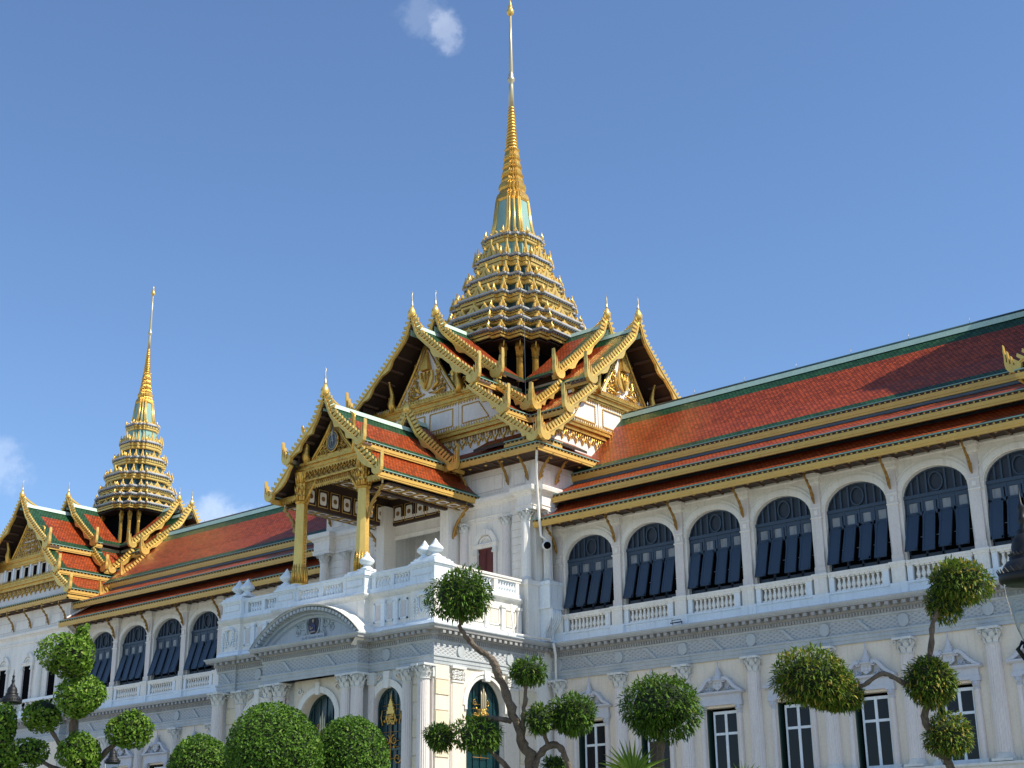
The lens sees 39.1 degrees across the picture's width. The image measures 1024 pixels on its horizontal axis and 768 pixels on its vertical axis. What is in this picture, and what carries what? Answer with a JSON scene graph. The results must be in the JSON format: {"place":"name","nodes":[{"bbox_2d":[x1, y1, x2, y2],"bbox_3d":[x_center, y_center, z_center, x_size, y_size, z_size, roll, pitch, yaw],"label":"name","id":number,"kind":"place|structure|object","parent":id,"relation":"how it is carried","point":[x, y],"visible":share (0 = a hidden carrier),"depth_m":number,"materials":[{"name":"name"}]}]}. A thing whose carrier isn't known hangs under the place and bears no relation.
{"place":"outdoors","nodes":[
{"label":"outdoors","id":0,"kind":"place"},
{"bbox_2d":[0,286,200,767],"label":"side pavilion","id":1,"kind":"structure","parent":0,"point":[55,564],"depth_m":114.47,"materials":[{"name":"gold tile"}]},
{"bbox_2d":[0,657,9,697],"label":"window","id":2,"kind":"structure","parent":1,"relation":"in","point":[4,671],"depth_m":111.94,"materials":[{"name":"white paint"}]},
{"bbox_2d":[19,652,34,709],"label":"window","id":3,"kind":"structure","parent":1,"relation":"in","point":[27,668],"depth_m":109.88,"materials":[{"name":"white paint"}]},
{"bbox_2d":[44,649,55,702],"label":"window","id":4,"kind":"structure","parent":1,"relation":"in","point":[50,680],"depth_m":107.71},
{"bbox_2d":[58,503,326,767],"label":"palace wing","id":5,"kind":"structure","parent":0,"point":[152,617],"depth_m":101.44,"materials":[{"name":"white paint"}]},
{"bbox_2d":[86,632,112,686],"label":"arched window","id":6,"kind":"structure","parent":5,"relation":"in","point":[101,668],"depth_m":105.78,"materials":[{"name":"wood"}]},
{"bbox_2d":[107,746,133,767],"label":"window","id":7,"kind":"structure","parent":5,"relation":"in","point":[126,760],"depth_m":100.17,"materials":[{"name":"white"}]},
{"bbox_2d":[114,625,146,684],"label":"arched window","id":8,"kind":"structure","parent":5,"relation":"in","point":[132,661],"depth_m":103.35,"materials":[{"name":"wood"}]},
{"bbox_2d":[141,731,169,767],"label":"window","id":9,"kind":"structure","parent":5,"relation":"in","point":[151,755],"depth_m":98.16,"materials":[{"name":"white paint"}]},
{"bbox_2d":[147,619,181,679],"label":"arched window","id":10,"kind":"structure","parent":5,"relation":"in","point":[167,653],"depth_m":100.91,"materials":[{"name":"wood"}]},
{"bbox_2d":[183,611,217,673],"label":"arched window","id":11,"kind":"structure","parent":5,"relation":"in","point":[203,646],"depth_m":98.50,"materials":[{"name":"wood"}]},
{"bbox_2d":[307,0,680,767],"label":"central hall","id":12,"kind":"structure","parent":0,"point":[527,388],"depth_m":87.25,"materials":[{"name":"gold tile"}]},
{"bbox_2d":[471,529,498,580],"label":"door","id":13,"kind":"structure","parent":12,"relation":"in","point":[487,552],"depth_m":81.30,"materials":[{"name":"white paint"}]},
{"bbox_2d":[0,0,1023,536],"label":"sky","id":14,"kind":"structure","parent":0,"point":[776,186],"materials":[{"name":"blue"}]},
{"bbox_2d":[532,309,1023,767],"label":"palace wing","id":15,"kind":"structure","parent":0,"point":[745,532],"depth_m":70.45,"materials":[{"name":"white paint"}]},
{"bbox_2d":[564,535,613,613],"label":"arched window","id":16,"kind":"structure","parent":15,"relation":"in","point":[590,586],"depth_m":78.24,"materials":[{"name":"wood"}]},
{"bbox_2d":[573,677,612,767],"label":"window","id":17,"kind":"structure","parent":15,"relation":"in","point":[592,746],"depth_m":75.14,"materials":[{"name":"white"}]},
{"bbox_2d":[623,523,676,603],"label":"arched window","id":18,"kind":"structure","parent":15,"relation":"in","point":[651,567],"depth_m":75.82,"materials":[{"name":"wood"}]},
{"bbox_2d":[627,669,676,767],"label":"window","id":19,"kind":"structure","parent":15,"relation":"in","point":[670,752],"depth_m":72.70,"materials":[{"name":"white"}]},
{"bbox_2d":[687,510,742,593],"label":"arched window","id":20,"kind":"structure","parent":15,"relation":"in","point":[716,563],"depth_m":73.36,"materials":[{"name":"wood"}]},
{"bbox_2d":[695,661,745,767],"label":"window","id":21,"kind":"structure","parent":15,"relation":"in","point":[725,748],"depth_m":70.34,"materials":[{"name":"white paint"}]},
{"bbox_2d":[755,497,814,582],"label":"arched window","id":22,"kind":"structure","parent":15,"relation":"in","point":[785,550],"depth_m":70.93,"materials":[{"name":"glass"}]},
{"bbox_2d":[762,667,820,767],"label":"window","id":23,"kind":"structure","parent":15,"relation":"in","point":[797,743],"depth_m":67.81,"materials":[{"name":"white"}]},
{"bbox_2d":[827,482,891,571],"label":"arched window","id":24,"kind":"structure","parent":15,"relation":"in","point":[857,514],"depth_m":68.48,"materials":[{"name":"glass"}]},
{"bbox_2d":[844,643,903,767],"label":"window","id":25,"kind":"structure","parent":15,"relation":"in","point":[873,722],"depth_m":65.31,"materials":[{"name":"white paint"}]},
{"bbox_2d":[903,466,974,559],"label":"arched window","id":26,"kind":"structure","parent":15,"relation":"in","point":[943,525],"depth_m":66.03,"materials":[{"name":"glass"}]},
{"bbox_2d":[930,633,990,765],"bbox_3d":[19.396,13.742,63.023,2.840,5.700,0.991,-16,-25,38],"label":"window","id":27,"kind":"structure","parent":15,"relation":"in","point":[967,668],"depth_m":62.69,"materials":[{"name":"white paint"}]},
{"bbox_2d":[986,450,1023,545],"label":"arched window","id":28,"kind":"structure","parent":15,"relation":"in","point":[1007,472],"depth_m":64.16,"materials":[{"name":"wood"}]},
{"bbox_2d":[1002,345,1023,383],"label":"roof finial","id":29,"kind":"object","parent":15,"relation":"attached to","point":[1014,366],"depth_m":63.50,"materials":[{"name":"gold tile"}]},
{"bbox_2d":[1006,645,1023,759],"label":"window","id":30,"kind":"structure","parent":15,"relation":"in","point":[1017,662],"depth_m":61.23,"materials":[{"name":"white paint"}]},
{"label":"lawn","id":31,"kind":"structure","parent":0,"visible":0},
{"bbox_2d":[0,702,17,767],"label":"topiary tree","id":32,"kind":"object","parent":31,"relation":"on","point":[8,726],"visible":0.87,"depth_m":23.85,"materials":[{"name":"green plant"}]},
{"bbox_2d":[0,669,22,745],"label":"street lamp","id":33,"kind":"object","parent":31,"relation":"on","point":[11,696],"visible":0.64,"depth_m":29.91,"materials":[{"name":"black metal"}]},
{"bbox_2d":[5,623,155,767],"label":"topiary tree","id":34,"kind":"object","parent":31,"relation":"on","point":[73,654],"visible":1,"depth_m":23.76,"materials":[{"name":"green plant"}]},
{"bbox_2d":[104,748,120,767],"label":"street lamp","id":35,"kind":"object","parent":31,"relation":"on","point":[112,760],"visible":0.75,"depth_m":41.87,"materials":[{"name":"black metal"}]},
{"bbox_2d":[166,732,226,767],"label":"topiary bush","id":36,"kind":"object","parent":31,"relation":"on","point":[199,751],"visible":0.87,"depth_m":25.19,"materials":[{"name":"green plant"}]},
{"bbox_2d":[223,700,325,767],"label":"topiary bush","id":37,"kind":"object","parent":31,"relation":"on","point":[280,738],"visible":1,"depth_m":23.59,"materials":[{"name":"green plant"}]},
{"bbox_2d":[315,714,391,767],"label":"topiary bush","id":38,"kind":"object","parent":31,"relation":"on","point":[352,741],"visible":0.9,"depth_m":24.63,"materials":[{"name":"green plant"}]},
{"bbox_2d":[421,563,599,767],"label":"topiary tree","id":39,"kind":"object","parent":31,"relation":"on","point":[461,596],"visible":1,"depth_m":18.88,"materials":[{"name":"green plant"}]},
{"bbox_2d":[599,740,669,767],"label":"fan palm","id":40,"kind":"object","parent":31,"relation":"on","point":[627,760],"visible":1,"depth_m":20.07,"materials":[{"name":"green plant"}]},
{"bbox_2d":[615,670,706,767],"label":"topiary tree","id":41,"kind":"object","parent":31,"relation":"on","point":[658,708],"visible":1,"depth_m":20.24,"materials":[{"name":"green plant"}]},
{"bbox_2d":[768,554,997,767],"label":"topiary tree","id":42,"kind":"object","parent":31,"relation":"on","point":[818,683],"visible":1,"depth_m":16.85,"materials":[{"name":"green plant"}]},
{"bbox_2d":[996,488,1023,659],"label":"street lamp","id":43,"kind":"object","parent":31,"relation":"on","point":[1011,577],"visible":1,"depth_m":12.88,"materials":[{"name":"black"}]},
{"bbox_3d":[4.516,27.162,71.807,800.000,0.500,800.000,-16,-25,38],"label":"ground","id":44,"kind":"structure","parent":0,"visible":0},
{"bbox_2d":[203,369,550,767],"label":"entrance portico","id":45,"kind":"structure","parent":44,"relation":"on","point":[391,656],"depth_m":76.85,"materials":[{"name":"white paint"}]},
{"bbox_2d":[309,694,334,740],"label":"window","id":46,"kind":"structure","parent":45,"relation":"in","point":[322,710],"depth_m":76.34,"materials":[{"name":"teal metal"}]},
{"bbox_2d":[378,687,401,767],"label":"door","id":47,"kind":"structure","parent":45,"relation":"in","point":[389,708],"depth_m":72.66,"materials":[{"name":"teal wood"}]},
{"bbox_2d":[466,680,498,767],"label":"door","id":48,"kind":"structure","parent":45,"relation":"in","point":[482,699],"depth_m":73.45,"materials":[{"name":"teal wood"}]}
]}

